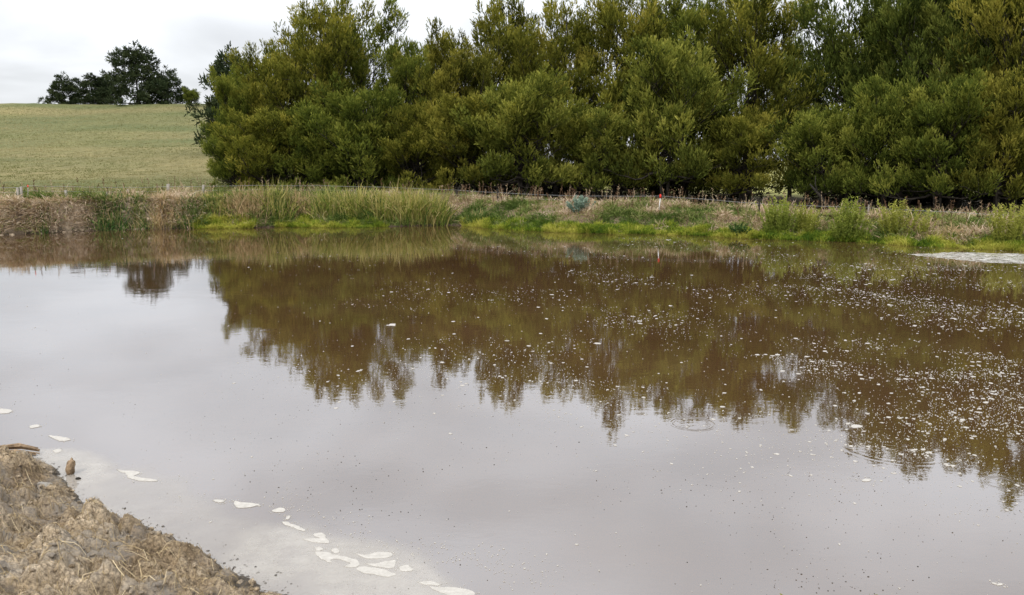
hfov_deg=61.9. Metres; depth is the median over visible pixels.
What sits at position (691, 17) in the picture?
shelter tree
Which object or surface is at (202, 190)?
wire fence
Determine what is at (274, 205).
reed clump
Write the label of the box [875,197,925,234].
leafy weed
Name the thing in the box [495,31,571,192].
shelter tree
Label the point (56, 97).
conifer tree
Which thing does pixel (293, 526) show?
foam patch
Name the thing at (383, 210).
reed clump
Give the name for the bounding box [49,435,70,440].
foam patch
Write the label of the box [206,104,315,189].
bushy tree
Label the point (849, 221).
leafy weed
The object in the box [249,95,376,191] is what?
bushy tree
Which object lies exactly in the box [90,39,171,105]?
conifer tree
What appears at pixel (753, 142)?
bushy tree
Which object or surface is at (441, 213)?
reed clump
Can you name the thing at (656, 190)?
undergrowth
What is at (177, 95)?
conifer tree
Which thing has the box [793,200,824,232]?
leafy weed
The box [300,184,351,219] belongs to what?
reed clump
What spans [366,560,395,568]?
foam patch
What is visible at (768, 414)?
foam flecks
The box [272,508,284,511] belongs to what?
foam patch
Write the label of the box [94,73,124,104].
conifer tree
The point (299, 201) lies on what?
reed clump
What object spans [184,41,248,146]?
conifer tree
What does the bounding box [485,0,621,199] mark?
shelter tree
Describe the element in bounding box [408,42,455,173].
shelter tree
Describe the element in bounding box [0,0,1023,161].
sky
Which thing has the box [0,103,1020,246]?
ground
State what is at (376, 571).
foam patch
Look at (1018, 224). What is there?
leafy weed
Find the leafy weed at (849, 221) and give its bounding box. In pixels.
[825,195,876,241]
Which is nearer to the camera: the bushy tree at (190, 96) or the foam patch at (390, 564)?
the foam patch at (390, 564)
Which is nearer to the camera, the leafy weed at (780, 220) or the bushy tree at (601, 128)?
the leafy weed at (780, 220)
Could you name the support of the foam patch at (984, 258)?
on the water
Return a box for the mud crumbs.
[0,450,281,594]
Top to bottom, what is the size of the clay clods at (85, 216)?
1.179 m
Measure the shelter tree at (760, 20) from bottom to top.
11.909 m
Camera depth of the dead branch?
31.07 m
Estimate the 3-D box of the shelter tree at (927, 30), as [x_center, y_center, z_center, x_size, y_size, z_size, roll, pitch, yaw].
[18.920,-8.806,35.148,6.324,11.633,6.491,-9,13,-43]
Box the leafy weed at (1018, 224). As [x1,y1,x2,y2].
[985,199,1023,245]
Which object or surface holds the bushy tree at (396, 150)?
on the ground at (122, 131)
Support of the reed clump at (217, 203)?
on the ground at (122, 131)
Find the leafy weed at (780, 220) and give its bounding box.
[755,196,805,232]
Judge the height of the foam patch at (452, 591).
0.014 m
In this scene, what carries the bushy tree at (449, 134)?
on the ground at (122, 131)
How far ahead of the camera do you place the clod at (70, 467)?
6.83 m
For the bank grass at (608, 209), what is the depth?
30.80 m
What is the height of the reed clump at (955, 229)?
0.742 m
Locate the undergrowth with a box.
[214,140,1023,208]
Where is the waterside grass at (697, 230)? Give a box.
[187,211,1023,250]
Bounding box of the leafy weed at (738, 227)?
[728,222,751,235]
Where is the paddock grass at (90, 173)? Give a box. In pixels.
[0,104,239,194]
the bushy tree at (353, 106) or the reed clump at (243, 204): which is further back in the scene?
the bushy tree at (353, 106)
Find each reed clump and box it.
[26,200,62,234]
[87,188,133,230]
[115,192,156,229]
[132,188,180,229]
[164,191,213,228]
[196,190,235,220]
[218,184,278,222]
[246,176,307,221]
[282,185,318,219]
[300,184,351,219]
[328,181,384,219]
[347,184,409,221]
[377,178,445,225]
[413,186,463,225]
[454,206,499,220]
[928,218,980,240]
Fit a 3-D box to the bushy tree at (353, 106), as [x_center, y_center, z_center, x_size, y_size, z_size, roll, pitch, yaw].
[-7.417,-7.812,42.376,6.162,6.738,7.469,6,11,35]
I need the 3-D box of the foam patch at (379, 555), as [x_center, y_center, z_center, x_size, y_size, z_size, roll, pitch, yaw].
[-0.886,1.652,5.455,0.243,0.014,0.089,0,9,0]
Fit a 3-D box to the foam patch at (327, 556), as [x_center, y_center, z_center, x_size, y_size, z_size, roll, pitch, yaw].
[-1.114,1.660,5.402,0.360,0.014,0.108,5,10,26]
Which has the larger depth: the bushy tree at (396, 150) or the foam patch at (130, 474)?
the bushy tree at (396, 150)
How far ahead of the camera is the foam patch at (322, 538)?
5.67 m
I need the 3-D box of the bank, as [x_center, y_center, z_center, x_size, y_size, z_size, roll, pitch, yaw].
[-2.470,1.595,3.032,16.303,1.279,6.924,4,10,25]
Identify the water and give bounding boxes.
[0,225,1023,594]
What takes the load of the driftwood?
on the bank
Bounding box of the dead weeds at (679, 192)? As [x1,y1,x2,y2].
[0,176,1014,220]
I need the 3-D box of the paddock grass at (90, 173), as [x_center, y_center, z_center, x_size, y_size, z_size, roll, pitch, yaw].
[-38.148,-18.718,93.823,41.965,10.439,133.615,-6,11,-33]
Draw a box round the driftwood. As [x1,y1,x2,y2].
[0,443,39,454]
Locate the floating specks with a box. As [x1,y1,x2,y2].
[33,368,1023,594]
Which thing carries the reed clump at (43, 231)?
on the ground at (122, 131)
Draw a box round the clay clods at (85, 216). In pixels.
[0,200,182,235]
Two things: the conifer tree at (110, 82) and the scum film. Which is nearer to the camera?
the scum film
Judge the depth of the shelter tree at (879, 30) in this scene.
36.84 m
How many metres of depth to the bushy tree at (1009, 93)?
30.77 m
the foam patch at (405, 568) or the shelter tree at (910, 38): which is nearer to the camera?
the foam patch at (405, 568)
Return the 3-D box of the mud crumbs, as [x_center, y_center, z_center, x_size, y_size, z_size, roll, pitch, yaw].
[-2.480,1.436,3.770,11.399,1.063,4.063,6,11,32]
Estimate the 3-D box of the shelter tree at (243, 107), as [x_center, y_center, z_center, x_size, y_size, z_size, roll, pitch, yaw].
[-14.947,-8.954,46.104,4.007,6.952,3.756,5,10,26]
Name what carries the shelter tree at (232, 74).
on the ground at (122, 131)
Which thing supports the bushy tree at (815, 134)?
on the ground at (122, 131)
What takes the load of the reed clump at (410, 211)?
on the ground at (122, 131)
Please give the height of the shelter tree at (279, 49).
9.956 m
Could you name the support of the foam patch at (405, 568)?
on the water
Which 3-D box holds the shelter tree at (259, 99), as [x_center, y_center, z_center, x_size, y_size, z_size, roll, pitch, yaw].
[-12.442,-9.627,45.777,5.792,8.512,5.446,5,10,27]
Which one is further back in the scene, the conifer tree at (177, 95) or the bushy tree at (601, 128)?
the conifer tree at (177, 95)
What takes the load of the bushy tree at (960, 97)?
on the ground at (122, 131)
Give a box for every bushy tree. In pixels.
[181,86,201,105]
[201,122,266,188]
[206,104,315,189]
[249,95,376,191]
[292,71,417,193]
[368,90,459,193]
[411,91,528,193]
[449,61,585,196]
[538,96,648,198]
[589,25,759,198]
[687,104,796,204]
[756,103,887,208]
[828,73,951,210]
[869,66,1010,210]
[942,61,1023,212]
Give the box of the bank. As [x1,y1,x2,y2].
[0,446,287,594]
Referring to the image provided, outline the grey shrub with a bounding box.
[566,195,595,212]
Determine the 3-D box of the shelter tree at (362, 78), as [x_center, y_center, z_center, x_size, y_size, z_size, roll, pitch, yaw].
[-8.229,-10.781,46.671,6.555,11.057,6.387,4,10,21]
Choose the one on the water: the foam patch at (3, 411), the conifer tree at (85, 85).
the foam patch at (3, 411)
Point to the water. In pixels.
(152, 311)
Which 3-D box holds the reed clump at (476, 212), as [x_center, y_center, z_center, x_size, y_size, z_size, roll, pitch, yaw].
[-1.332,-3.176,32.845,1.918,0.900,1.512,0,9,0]
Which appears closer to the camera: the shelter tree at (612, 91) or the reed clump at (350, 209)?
the reed clump at (350, 209)
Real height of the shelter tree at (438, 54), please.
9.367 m
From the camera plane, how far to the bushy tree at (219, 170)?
42.62 m
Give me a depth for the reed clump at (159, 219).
31.16 m
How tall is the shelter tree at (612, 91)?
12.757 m
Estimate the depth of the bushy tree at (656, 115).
38.01 m
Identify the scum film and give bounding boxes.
[33,453,421,594]
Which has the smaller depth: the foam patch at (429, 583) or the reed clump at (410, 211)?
the foam patch at (429, 583)
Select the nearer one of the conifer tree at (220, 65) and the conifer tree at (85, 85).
the conifer tree at (220, 65)
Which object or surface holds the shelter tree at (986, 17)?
on the ground at (122, 131)
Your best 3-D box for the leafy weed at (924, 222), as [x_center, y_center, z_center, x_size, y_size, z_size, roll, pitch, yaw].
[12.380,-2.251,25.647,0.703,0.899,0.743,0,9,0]
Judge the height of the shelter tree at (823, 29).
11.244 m
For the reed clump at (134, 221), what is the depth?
31.05 m
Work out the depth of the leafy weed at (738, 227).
27.54 m
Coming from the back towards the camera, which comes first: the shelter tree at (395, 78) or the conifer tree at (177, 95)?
the conifer tree at (177, 95)
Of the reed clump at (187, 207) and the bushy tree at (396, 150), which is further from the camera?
the bushy tree at (396, 150)
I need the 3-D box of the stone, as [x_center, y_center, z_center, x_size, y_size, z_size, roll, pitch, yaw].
[-3.515,1.428,6.418,0.133,0.082,0.104,0,9,0]
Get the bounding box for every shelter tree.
[198,65,278,183]
[211,51,266,127]
[212,38,324,186]
[253,0,375,184]
[261,31,345,111]
[309,0,427,189]
[351,36,434,188]
[391,16,510,192]
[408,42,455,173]
[426,0,563,194]
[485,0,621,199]
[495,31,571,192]
[541,0,684,199]
[610,0,699,193]
[616,0,779,200]
[683,0,839,203]
[747,0,950,207]
[760,23,829,196]
[806,0,971,206]
[878,0,1023,211]
[889,3,977,158]
[911,8,1020,203]
[912,0,1023,213]
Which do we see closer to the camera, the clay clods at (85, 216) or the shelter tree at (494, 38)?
the clay clods at (85, 216)
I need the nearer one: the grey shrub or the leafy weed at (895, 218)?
the leafy weed at (895, 218)
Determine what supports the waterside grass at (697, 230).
on the ground at (122, 131)
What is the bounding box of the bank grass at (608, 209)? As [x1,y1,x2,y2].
[0,179,1023,246]
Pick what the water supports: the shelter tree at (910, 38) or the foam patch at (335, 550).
the foam patch at (335, 550)
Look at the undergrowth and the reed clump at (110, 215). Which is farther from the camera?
the undergrowth
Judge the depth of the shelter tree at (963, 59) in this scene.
41.49 m
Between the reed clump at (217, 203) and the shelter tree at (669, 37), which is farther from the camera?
the shelter tree at (669, 37)
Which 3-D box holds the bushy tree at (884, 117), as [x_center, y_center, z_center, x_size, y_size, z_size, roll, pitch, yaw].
[15.390,-6.179,34.648,4.945,6.075,4.941,-1,9,-9]
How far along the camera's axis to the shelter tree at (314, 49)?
43.89 m
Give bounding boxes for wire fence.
[5,184,1013,215]
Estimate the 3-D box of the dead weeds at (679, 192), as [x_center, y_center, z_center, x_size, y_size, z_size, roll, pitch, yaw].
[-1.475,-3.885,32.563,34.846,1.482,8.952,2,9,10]
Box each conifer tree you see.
[37,71,88,103]
[63,72,117,104]
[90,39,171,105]
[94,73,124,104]
[135,65,195,103]
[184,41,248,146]
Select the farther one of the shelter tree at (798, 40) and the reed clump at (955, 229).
the shelter tree at (798, 40)
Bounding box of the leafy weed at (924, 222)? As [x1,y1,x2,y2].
[913,209,941,237]
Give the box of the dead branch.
[809,176,829,210]
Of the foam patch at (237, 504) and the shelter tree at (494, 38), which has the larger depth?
the shelter tree at (494, 38)
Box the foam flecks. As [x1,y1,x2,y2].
[0,238,1023,594]
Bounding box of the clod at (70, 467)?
[65,457,75,474]
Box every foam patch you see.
[0,408,11,413]
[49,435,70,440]
[116,469,157,480]
[234,501,259,507]
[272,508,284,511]
[282,522,304,530]
[303,533,329,542]
[315,551,359,567]
[331,548,339,552]
[355,552,392,558]
[357,566,395,576]
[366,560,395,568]
[399,565,413,570]
[419,581,439,585]
[431,587,474,594]
[911,252,1023,263]
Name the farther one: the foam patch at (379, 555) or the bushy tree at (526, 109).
the bushy tree at (526, 109)
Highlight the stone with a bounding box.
[37,482,51,488]
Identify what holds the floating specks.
on the water

